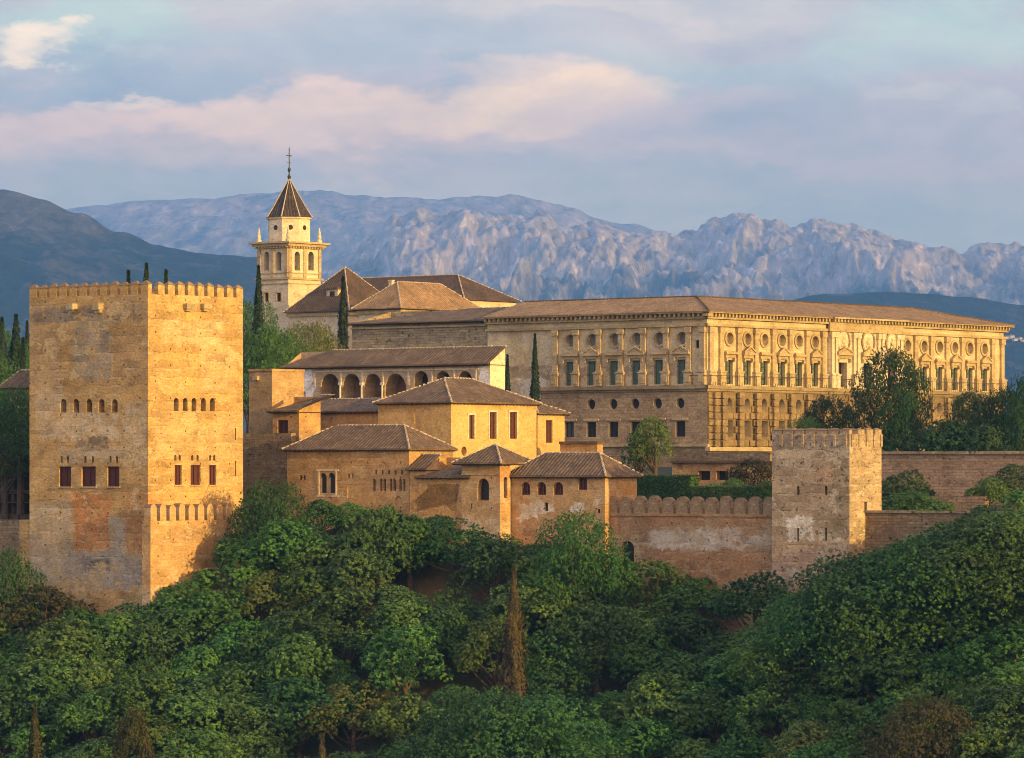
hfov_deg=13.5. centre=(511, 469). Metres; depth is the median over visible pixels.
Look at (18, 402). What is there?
broadleaf tree
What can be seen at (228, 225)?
mountains
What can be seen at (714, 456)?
terrace wall
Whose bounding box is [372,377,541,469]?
ochre house
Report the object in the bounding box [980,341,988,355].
round window
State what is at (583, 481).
window
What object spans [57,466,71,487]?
window
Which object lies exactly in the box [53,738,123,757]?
broadleaf tree
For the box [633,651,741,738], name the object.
broadleaf tree
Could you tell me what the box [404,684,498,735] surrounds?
broadleaf tree
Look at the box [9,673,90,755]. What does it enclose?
broadleaf tree
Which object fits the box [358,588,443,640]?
broadleaf tree
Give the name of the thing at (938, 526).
broadleaf tree
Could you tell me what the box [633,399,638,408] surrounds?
round window
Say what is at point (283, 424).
window
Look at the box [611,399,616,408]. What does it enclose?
round window
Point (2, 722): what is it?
broadleaf tree
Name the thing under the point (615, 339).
round window
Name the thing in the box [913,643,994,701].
broadleaf tree
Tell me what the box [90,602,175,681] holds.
broadleaf tree
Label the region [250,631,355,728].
broadleaf tree
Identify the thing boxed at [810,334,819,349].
round window
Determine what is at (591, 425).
window
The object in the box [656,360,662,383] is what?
shuttered window
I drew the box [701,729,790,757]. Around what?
broadleaf tree
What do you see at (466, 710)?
broadleaf tree
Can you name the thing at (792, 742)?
broadleaf tree
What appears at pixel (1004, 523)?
broadleaf tree
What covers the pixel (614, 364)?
shuttered window
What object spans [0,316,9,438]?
cypress tree
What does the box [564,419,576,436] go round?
window
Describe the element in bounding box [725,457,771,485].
shrub
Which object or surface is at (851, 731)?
broadleaf tree
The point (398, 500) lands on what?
window
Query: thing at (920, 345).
round window
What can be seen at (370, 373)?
arcade building
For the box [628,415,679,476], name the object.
broadleaf tree
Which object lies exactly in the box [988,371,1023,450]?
broadleaf tree
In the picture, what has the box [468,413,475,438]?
window
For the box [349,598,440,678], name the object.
broadleaf tree
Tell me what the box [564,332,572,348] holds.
round window
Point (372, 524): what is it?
broadleaf tree
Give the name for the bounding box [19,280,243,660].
square tower
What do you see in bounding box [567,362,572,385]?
shuttered window
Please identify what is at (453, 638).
broadleaf tree
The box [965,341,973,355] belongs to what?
round window
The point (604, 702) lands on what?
broadleaf tree
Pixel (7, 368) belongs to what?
broadleaf tree
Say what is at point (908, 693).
broadleaf tree
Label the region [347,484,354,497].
window
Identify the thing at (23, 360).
cypress tree
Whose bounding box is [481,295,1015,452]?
stone palace
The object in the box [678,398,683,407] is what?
round window
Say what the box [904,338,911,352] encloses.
round window
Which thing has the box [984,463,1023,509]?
shrub
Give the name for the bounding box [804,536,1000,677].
broadleaf tree
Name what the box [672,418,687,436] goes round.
window
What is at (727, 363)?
shuttered window
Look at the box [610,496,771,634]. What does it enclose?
curtain wall
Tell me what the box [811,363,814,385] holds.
shuttered window
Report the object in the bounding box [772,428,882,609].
square tower
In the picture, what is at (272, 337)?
broadleaf tree
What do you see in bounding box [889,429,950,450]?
broadleaf tree
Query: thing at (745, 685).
broadleaf tree
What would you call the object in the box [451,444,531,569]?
pavilion turret
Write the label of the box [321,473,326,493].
window
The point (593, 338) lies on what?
round window
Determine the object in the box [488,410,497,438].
window
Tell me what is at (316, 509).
shrub
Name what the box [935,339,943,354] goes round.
round window
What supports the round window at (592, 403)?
in the stone palace
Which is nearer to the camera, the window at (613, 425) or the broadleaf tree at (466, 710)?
the broadleaf tree at (466, 710)
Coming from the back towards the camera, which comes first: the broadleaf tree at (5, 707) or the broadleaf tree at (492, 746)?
the broadleaf tree at (5, 707)
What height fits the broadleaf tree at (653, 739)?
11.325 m
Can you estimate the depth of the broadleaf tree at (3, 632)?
450.71 m
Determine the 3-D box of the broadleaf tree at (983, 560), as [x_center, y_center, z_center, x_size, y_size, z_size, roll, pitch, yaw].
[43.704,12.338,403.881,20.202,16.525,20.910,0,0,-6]
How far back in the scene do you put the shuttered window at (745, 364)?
574.77 m
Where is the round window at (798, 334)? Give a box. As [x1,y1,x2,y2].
[794,333,803,348]
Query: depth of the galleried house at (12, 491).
478.16 m
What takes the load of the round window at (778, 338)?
in the stone palace
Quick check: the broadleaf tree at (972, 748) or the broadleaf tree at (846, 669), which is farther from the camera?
the broadleaf tree at (846, 669)
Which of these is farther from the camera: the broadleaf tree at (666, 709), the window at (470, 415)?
the window at (470, 415)
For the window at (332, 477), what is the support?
in the ochre house at (365, 465)
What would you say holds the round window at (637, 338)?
in the stone palace
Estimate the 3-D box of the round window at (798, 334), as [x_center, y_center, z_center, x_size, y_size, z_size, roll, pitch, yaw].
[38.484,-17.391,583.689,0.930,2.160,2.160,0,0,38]
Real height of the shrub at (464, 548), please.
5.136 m
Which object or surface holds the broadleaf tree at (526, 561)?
on the ground
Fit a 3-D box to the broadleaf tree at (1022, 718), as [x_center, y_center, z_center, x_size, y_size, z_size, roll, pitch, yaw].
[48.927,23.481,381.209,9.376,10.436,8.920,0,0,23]
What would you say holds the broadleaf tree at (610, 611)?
on the ground
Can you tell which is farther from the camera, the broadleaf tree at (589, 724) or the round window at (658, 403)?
the round window at (658, 403)
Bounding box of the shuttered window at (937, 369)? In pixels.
[936,367,939,389]
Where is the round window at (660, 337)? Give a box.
[652,330,662,346]
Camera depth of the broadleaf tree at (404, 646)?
428.16 m
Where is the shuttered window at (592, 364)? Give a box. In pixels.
[589,361,595,384]
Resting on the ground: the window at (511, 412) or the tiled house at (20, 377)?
the tiled house at (20, 377)
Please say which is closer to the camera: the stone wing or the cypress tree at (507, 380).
the cypress tree at (507, 380)
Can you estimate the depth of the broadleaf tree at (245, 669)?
431.75 m
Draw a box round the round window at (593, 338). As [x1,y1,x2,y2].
[585,332,595,347]
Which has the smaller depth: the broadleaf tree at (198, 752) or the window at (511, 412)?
the broadleaf tree at (198, 752)
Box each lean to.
[405,453,440,521]
[413,457,470,547]
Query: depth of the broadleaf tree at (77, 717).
427.11 m
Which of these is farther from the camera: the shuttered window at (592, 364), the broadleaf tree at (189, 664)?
the shuttered window at (592, 364)
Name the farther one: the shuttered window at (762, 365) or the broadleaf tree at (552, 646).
the shuttered window at (762, 365)
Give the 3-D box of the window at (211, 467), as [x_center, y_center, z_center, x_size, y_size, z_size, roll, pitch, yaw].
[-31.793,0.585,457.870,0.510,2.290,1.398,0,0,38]
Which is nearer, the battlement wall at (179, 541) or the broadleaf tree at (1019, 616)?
the broadleaf tree at (1019, 616)
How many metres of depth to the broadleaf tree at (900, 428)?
513.75 m
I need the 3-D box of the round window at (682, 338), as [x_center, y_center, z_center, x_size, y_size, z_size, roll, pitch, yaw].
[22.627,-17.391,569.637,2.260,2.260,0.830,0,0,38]
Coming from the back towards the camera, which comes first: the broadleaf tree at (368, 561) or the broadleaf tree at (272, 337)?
the broadleaf tree at (272, 337)
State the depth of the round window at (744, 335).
574.07 m
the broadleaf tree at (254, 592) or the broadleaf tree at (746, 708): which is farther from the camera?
the broadleaf tree at (254, 592)
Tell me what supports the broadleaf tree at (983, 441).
on the ground
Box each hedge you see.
[637,474,699,500]
[691,485,771,511]
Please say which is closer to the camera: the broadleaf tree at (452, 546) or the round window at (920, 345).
the broadleaf tree at (452, 546)
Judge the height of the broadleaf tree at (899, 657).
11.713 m
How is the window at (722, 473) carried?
in the garden wall at (710, 472)
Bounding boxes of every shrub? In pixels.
[295,499,346,534]
[323,502,370,531]
[424,514,463,558]
[454,544,473,584]
[471,532,527,583]
[706,483,726,487]
[722,477,751,487]
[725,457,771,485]
[753,480,771,499]
[881,469,938,510]
[881,490,955,510]
[964,477,1013,508]
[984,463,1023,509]
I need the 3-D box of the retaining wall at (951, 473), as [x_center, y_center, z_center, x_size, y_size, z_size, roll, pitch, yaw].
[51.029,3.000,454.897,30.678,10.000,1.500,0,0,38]
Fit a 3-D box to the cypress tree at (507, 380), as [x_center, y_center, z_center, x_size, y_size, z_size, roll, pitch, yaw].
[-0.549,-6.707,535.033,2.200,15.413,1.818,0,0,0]
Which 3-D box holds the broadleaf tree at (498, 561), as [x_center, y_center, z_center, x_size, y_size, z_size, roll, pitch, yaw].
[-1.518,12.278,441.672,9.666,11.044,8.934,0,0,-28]
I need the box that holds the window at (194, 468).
[190,465,201,485]
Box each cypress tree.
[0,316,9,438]
[5,314,20,425]
[20,337,26,368]
[25,320,28,364]
[26,703,43,757]
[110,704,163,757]
[126,269,130,283]
[143,262,148,281]
[163,269,168,283]
[246,264,266,420]
[318,734,326,757]
[336,275,348,349]
[496,565,529,717]
[505,354,510,391]
[529,333,542,401]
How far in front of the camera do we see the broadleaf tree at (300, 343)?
555.17 m
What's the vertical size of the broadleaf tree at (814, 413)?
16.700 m
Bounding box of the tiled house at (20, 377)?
[0,369,28,432]
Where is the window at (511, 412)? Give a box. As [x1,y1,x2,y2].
[508,410,518,438]
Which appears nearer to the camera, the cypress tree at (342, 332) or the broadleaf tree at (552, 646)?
the broadleaf tree at (552, 646)
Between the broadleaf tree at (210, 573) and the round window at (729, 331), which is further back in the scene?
the round window at (729, 331)
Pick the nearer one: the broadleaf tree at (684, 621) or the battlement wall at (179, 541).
the broadleaf tree at (684, 621)
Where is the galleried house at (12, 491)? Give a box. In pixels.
[0,442,28,519]
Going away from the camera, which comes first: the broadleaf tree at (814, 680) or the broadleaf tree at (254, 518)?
the broadleaf tree at (814, 680)
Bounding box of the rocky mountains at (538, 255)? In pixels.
[321,206,1023,304]
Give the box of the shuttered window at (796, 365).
[795,362,798,385]
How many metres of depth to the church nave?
647.88 m
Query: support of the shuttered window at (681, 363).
in the stone palace
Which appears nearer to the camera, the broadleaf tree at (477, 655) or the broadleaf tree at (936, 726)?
the broadleaf tree at (936, 726)
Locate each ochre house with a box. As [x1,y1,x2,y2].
[266,394,334,441]
[282,424,457,532]
[321,397,380,429]
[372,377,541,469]
[509,451,643,598]
[536,403,570,455]
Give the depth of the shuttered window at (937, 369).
611.84 m
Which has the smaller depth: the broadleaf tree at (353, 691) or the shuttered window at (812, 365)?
the broadleaf tree at (353, 691)
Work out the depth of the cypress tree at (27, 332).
529.88 m
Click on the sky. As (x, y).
(898, 119)
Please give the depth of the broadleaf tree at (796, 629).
406.83 m
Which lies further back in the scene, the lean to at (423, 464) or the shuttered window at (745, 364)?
the shuttered window at (745, 364)
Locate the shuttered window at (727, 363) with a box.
[725,360,729,383]
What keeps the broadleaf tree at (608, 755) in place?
on the ground
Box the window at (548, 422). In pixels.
[546,420,550,442]
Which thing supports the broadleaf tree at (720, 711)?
on the ground
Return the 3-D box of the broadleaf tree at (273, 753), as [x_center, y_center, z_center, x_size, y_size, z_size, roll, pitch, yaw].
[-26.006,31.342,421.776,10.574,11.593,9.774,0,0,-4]
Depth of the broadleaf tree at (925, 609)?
402.72 m
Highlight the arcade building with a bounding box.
[279,345,506,402]
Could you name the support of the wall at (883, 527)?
on the ground
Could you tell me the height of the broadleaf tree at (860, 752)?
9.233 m
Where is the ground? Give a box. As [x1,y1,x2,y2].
[0,467,1023,757]
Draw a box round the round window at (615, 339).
[608,331,617,347]
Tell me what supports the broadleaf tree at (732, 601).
on the ground
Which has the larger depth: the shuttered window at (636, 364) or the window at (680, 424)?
the shuttered window at (636, 364)
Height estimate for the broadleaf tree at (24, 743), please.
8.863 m
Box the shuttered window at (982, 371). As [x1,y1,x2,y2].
[981,369,984,390]
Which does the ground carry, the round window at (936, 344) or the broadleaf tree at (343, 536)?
the broadleaf tree at (343, 536)
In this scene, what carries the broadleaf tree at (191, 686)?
on the ground
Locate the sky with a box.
[0,0,1023,253]
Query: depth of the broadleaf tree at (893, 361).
518.24 m
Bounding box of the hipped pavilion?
[351,281,479,320]
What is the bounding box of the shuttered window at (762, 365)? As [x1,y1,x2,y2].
[760,361,764,384]
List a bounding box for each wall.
[0,520,18,586]
[142,503,231,674]
[243,433,295,519]
[604,452,771,467]
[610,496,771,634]
[671,461,771,485]
[864,510,1018,564]
[881,451,1023,505]
[925,496,988,510]
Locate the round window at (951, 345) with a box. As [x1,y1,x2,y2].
[950,340,958,354]
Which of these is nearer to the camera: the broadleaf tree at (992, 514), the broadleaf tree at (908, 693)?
the broadleaf tree at (908, 693)
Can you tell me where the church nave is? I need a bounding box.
[361,274,521,307]
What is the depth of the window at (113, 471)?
453.24 m
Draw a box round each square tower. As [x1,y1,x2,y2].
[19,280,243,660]
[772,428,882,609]
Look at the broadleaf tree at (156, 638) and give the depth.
440.67 m
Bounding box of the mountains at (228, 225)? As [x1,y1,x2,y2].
[65,190,653,263]
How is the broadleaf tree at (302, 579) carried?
on the ground
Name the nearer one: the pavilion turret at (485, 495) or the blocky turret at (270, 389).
the pavilion turret at (485, 495)
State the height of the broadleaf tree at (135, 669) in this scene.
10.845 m
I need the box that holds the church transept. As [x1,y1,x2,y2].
[283,267,378,350]
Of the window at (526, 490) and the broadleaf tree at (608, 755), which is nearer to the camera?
the broadleaf tree at (608, 755)
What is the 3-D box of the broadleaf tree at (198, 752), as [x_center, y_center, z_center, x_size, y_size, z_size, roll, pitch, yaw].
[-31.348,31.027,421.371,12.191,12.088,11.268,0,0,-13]
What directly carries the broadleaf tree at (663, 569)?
on the ground
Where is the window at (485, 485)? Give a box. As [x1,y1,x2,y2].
[481,479,488,499]
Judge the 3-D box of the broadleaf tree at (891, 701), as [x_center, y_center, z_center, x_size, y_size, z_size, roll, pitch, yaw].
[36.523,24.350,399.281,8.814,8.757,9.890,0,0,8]
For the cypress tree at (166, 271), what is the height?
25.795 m
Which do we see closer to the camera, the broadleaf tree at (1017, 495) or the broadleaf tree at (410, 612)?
the broadleaf tree at (1017, 495)
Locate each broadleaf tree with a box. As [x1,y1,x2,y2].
[0,350,20,438]
[0,384,28,514]
[0,397,28,519]
[0,544,52,655]
[0,583,98,654]
[0,595,48,643]
[0,619,26,671]
[0,630,55,674]
[0,649,47,724]
[0,650,17,678]
[0,653,109,748]
[0,682,53,757]
[0,692,49,757]
[4,722,71,757]
[5,325,28,368]
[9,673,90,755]
[15,617,124,679]
[50,606,105,657]
[52,689,130,757]
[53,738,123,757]
[61,659,133,738]
[77,613,156,670]
[87,671,192,734]
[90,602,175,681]
[92,713,192,757]
[111,654,184,715]
[121,607,210,669]
[137,577,231,657]
[150,674,248,729]
[150,726,243,757]
[153,691,249,757]
[164,644,245,685]
[167,588,255,673]
[192,534,284,620]
[196,692,305,757]
[205,618,296,690]
[205,656,295,702]
[205,732,294,757]
[210,476,321,597]
[221,517,332,616]
[227,569,310,631]
[231,674,361,757]
[236,608,345,696]
[243,295,286,432]
[243,320,301,409]
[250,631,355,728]
[258,329,317,368]
[267,565,365,622]
[272,318,344,366]
[278,533,364,606]
[297,680,408,753]
[302,607,396,684]
[313,547,415,650]
[316,672,381,747]
[327,751,373,757]
[328,503,429,600]
[328,523,415,591]
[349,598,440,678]
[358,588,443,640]
[358,624,453,728]
[359,740,423,757]
[360,692,451,752]
[378,513,450,590]
[390,686,586,757]
[401,517,500,598]
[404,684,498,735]
[418,587,486,661]
[423,606,477,683]
[425,699,472,747]
[436,691,603,757]
[445,537,533,623]
[451,616,542,692]
[457,685,541,723]
[461,688,631,757]
[464,600,530,674]
[473,573,596,664]
[503,540,598,626]
[507,626,603,692]
[518,507,641,628]
[525,664,597,709]
[544,600,644,700]
[551,575,632,641]
[553,548,645,641]
[576,690,655,740]
[581,722,635,752]
[590,606,685,680]
[590,746,628,757]
[602,715,692,757]
[603,557,702,620]
[604,671,718,757]
[606,628,685,703]
[620,432,661,474]
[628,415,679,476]
[629,610,726,674]
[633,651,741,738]
[655,576,738,648]
[663,738,721,757]
[671,684,766,747]
[678,646,792,750]
[695,629,782,693]
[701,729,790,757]
[708,570,796,630]
[716,593,839,735]
[721,675,843,753]
[745,614,836,716]
[755,573,919,726]
[760,657,853,738]
[761,718,850,757]
[763,547,952,709]
[786,737,855,757]
[787,414,826,428]
[789,693,860,738]
[797,392,862,428]
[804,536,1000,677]
[809,641,878,729]
[814,695,900,755]
[816,633,933,741]
[829,527,1023,695]
[837,343,939,450]
[847,744,891,757]
[859,687,938,744]
[868,609,1000,702]
[872,513,1023,632]
[874,387,935,450]
[880,672,973,737]
[886,704,1011,757]
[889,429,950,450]
[891,567,1007,674]
[912,521,962,557]
[913,505,1023,664]
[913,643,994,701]
[920,419,976,450]
[923,592,1023,655]
[936,388,994,449]
[939,671,1020,755]
[944,710,1023,757]
[946,623,1023,724]
[950,423,1016,450]
[951,683,1023,757]
[954,504,997,528]
[963,385,1023,450]
[968,508,1023,553]
[976,655,1023,713]
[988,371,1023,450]
[990,486,1023,519]
[996,592,1023,639]
[1006,749,1023,757]
[1011,647,1023,668]
[1016,705,1023,728]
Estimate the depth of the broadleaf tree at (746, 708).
406.63 m
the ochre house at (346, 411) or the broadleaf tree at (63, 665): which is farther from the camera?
the ochre house at (346, 411)
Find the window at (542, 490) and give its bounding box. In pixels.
[539,483,545,494]
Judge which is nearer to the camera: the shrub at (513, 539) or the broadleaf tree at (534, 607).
the broadleaf tree at (534, 607)
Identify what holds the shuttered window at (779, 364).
in the stone palace
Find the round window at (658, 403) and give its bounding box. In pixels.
[656,399,661,408]
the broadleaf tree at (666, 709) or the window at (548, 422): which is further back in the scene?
the window at (548, 422)
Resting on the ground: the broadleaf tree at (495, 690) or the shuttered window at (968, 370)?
the broadleaf tree at (495, 690)
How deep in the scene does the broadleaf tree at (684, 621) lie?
426.95 m
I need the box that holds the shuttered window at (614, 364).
[611,361,617,384]
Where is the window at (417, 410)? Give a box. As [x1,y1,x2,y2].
[414,407,420,423]
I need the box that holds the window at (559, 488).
[555,482,562,494]
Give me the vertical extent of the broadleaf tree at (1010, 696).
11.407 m
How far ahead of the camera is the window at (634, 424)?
574.77 m
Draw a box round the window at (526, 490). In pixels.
[523,483,529,494]
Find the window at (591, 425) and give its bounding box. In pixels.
[583,419,598,436]
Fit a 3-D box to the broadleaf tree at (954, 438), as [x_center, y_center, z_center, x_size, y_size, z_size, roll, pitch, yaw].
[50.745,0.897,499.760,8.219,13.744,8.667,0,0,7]
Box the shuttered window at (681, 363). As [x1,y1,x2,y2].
[678,360,684,383]
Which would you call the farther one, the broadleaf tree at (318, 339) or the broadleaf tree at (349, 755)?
the broadleaf tree at (318, 339)
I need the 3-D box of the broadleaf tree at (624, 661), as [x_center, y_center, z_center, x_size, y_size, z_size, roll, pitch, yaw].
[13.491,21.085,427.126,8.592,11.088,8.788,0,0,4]
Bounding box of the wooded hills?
[0,189,1023,437]
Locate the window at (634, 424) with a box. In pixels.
[627,418,642,433]
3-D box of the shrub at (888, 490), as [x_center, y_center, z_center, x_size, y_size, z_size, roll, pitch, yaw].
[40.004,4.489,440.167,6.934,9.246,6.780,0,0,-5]
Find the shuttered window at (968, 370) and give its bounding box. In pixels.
[966,368,969,390]
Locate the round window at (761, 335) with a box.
[759,332,769,347]
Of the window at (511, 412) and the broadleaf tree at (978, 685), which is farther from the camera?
the window at (511, 412)
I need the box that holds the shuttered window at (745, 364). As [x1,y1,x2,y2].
[743,361,747,384]
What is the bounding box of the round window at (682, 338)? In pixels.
[675,330,684,345]
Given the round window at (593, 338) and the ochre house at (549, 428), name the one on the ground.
the ochre house at (549, 428)
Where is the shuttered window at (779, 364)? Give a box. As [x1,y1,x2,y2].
[778,362,781,385]
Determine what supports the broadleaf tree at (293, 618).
on the ground
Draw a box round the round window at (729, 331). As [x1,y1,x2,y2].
[724,330,734,346]
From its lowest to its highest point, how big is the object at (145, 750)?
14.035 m
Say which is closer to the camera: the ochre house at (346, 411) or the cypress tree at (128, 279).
the ochre house at (346, 411)
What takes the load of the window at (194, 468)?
in the square tower at (135, 397)
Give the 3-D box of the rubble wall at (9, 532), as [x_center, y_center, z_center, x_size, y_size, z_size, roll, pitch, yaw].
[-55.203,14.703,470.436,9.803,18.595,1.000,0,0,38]
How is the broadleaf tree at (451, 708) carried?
on the ground
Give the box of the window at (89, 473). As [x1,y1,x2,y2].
[80,466,96,487]
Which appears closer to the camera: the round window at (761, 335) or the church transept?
the round window at (761, 335)
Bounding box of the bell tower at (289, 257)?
[248,148,329,359]
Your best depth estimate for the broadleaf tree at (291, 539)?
447.05 m
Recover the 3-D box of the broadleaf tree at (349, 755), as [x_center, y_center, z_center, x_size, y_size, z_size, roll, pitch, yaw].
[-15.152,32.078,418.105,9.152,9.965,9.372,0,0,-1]
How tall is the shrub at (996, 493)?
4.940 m
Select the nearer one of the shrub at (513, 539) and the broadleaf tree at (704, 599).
the broadleaf tree at (704, 599)
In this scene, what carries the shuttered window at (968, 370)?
in the stone palace
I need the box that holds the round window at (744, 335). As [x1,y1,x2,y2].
[742,331,752,346]
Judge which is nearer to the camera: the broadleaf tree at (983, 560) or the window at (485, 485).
the broadleaf tree at (983, 560)
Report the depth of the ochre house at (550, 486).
448.00 m
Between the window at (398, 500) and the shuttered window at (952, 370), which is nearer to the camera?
the window at (398, 500)
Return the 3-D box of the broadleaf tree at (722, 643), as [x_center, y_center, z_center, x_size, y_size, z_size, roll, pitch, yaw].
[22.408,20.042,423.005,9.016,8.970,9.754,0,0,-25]
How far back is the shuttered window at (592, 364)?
579.42 m
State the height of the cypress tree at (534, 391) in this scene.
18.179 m
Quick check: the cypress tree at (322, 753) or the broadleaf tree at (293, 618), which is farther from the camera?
the broadleaf tree at (293, 618)
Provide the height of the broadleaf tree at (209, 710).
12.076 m
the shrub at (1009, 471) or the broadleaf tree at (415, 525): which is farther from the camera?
the broadleaf tree at (415, 525)
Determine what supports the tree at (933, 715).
on the ground
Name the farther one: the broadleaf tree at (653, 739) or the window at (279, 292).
the window at (279, 292)
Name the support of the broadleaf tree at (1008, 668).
on the ground
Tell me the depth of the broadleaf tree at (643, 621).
428.96 m
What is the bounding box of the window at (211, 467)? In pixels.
[208,465,217,485]
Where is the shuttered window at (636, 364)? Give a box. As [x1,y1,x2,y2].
[633,360,639,384]
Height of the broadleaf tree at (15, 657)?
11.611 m
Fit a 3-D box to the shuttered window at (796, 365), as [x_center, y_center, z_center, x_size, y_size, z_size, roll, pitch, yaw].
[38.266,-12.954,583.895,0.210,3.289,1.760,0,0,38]
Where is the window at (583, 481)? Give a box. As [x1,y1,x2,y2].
[580,478,586,489]
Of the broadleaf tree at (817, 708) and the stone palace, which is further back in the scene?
the stone palace
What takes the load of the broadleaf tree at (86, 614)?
on the ground
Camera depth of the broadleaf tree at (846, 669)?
402.82 m
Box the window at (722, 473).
[720,471,727,479]
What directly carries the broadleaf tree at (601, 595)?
on the ground
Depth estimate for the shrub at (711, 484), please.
461.84 m
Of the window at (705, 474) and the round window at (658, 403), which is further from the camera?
the round window at (658, 403)
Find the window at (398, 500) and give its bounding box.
[396,496,401,505]
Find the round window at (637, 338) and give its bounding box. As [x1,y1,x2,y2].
[630,331,639,346]
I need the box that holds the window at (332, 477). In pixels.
[329,473,334,493]
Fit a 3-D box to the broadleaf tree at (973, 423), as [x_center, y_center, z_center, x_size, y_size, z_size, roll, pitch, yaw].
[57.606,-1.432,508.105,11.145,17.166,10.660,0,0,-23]
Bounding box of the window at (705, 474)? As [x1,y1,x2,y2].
[702,471,709,479]
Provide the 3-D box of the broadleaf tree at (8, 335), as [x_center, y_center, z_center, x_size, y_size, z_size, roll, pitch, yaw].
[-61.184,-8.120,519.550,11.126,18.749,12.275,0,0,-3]
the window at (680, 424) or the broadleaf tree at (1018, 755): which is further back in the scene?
the window at (680, 424)
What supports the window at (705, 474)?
in the garden wall at (710, 472)
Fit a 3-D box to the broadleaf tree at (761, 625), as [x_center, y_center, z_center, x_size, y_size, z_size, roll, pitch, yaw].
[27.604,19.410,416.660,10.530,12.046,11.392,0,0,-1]
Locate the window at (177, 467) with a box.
[174,465,183,485]
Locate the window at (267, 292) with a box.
[263,291,269,301]
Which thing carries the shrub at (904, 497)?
on the ground
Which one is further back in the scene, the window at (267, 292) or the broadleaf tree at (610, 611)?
the window at (267, 292)
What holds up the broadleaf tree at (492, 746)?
on the ground
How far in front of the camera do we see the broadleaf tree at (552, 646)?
425.12 m
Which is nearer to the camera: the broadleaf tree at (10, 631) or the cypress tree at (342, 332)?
the broadleaf tree at (10, 631)
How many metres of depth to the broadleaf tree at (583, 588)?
433.88 m
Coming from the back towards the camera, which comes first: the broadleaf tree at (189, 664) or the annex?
the annex
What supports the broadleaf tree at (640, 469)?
on the ground
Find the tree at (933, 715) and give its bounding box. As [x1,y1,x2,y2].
[854,692,991,757]
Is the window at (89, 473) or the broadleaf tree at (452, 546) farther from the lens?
the window at (89, 473)
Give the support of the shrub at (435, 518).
on the ground
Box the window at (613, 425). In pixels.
[605,418,620,436]
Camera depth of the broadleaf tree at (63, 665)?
434.81 m
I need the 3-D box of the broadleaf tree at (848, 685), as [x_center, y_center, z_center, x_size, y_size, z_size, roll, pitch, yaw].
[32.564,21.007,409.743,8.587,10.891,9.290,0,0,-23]
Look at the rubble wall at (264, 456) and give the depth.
475.32 m
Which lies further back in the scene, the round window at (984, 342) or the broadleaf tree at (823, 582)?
the round window at (984, 342)
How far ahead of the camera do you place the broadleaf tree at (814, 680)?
409.00 m
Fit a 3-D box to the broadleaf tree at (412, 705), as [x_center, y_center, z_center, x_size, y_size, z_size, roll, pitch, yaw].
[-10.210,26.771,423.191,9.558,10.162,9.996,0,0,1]
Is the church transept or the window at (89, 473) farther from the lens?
the church transept
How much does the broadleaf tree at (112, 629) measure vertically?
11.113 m
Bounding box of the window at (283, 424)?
[279,420,287,432]
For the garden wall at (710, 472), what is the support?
on the ground
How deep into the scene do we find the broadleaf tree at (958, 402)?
511.43 m
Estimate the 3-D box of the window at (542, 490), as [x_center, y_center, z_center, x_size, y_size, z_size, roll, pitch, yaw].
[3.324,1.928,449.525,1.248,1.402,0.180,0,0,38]
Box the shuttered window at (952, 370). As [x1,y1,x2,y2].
[951,368,954,389]
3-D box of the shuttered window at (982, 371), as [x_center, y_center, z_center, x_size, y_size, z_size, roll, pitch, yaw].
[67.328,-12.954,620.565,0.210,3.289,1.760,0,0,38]
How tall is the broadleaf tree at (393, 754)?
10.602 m
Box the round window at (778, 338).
[777,332,786,348]
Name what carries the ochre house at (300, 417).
on the ground
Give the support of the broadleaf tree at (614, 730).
on the ground
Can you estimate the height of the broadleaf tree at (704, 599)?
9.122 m
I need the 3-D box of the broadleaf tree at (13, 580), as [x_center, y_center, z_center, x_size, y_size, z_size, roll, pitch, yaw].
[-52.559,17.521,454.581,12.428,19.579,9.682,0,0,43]
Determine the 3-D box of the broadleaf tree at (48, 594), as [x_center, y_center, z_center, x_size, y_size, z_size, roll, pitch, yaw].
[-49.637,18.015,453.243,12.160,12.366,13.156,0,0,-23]
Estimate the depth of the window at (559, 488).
448.28 m
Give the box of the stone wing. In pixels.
[347,306,510,348]
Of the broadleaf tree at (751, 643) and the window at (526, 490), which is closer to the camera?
the broadleaf tree at (751, 643)
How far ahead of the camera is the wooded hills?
8243.13 m
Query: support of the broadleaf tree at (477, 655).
on the ground
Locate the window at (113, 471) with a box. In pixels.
[105,466,119,487]
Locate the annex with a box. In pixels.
[559,441,603,452]
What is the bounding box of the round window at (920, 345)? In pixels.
[919,339,928,353]
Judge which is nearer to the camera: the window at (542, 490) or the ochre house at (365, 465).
the window at (542, 490)
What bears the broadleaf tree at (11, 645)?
on the ground
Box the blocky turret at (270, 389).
[248,369,304,432]
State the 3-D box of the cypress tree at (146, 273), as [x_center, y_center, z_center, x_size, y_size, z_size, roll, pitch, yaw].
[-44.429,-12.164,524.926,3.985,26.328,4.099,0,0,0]
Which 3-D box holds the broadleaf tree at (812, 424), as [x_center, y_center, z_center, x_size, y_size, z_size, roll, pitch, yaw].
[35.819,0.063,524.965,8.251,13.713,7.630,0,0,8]
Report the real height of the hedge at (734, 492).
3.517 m
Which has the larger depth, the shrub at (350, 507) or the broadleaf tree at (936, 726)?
the shrub at (350, 507)
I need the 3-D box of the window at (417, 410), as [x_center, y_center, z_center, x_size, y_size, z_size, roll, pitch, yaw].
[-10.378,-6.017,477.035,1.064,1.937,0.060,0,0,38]
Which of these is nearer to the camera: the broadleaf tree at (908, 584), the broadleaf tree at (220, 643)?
the broadleaf tree at (908, 584)
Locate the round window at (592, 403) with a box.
[589,399,594,408]
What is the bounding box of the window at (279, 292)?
[275,291,281,301]
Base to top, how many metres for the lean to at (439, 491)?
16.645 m

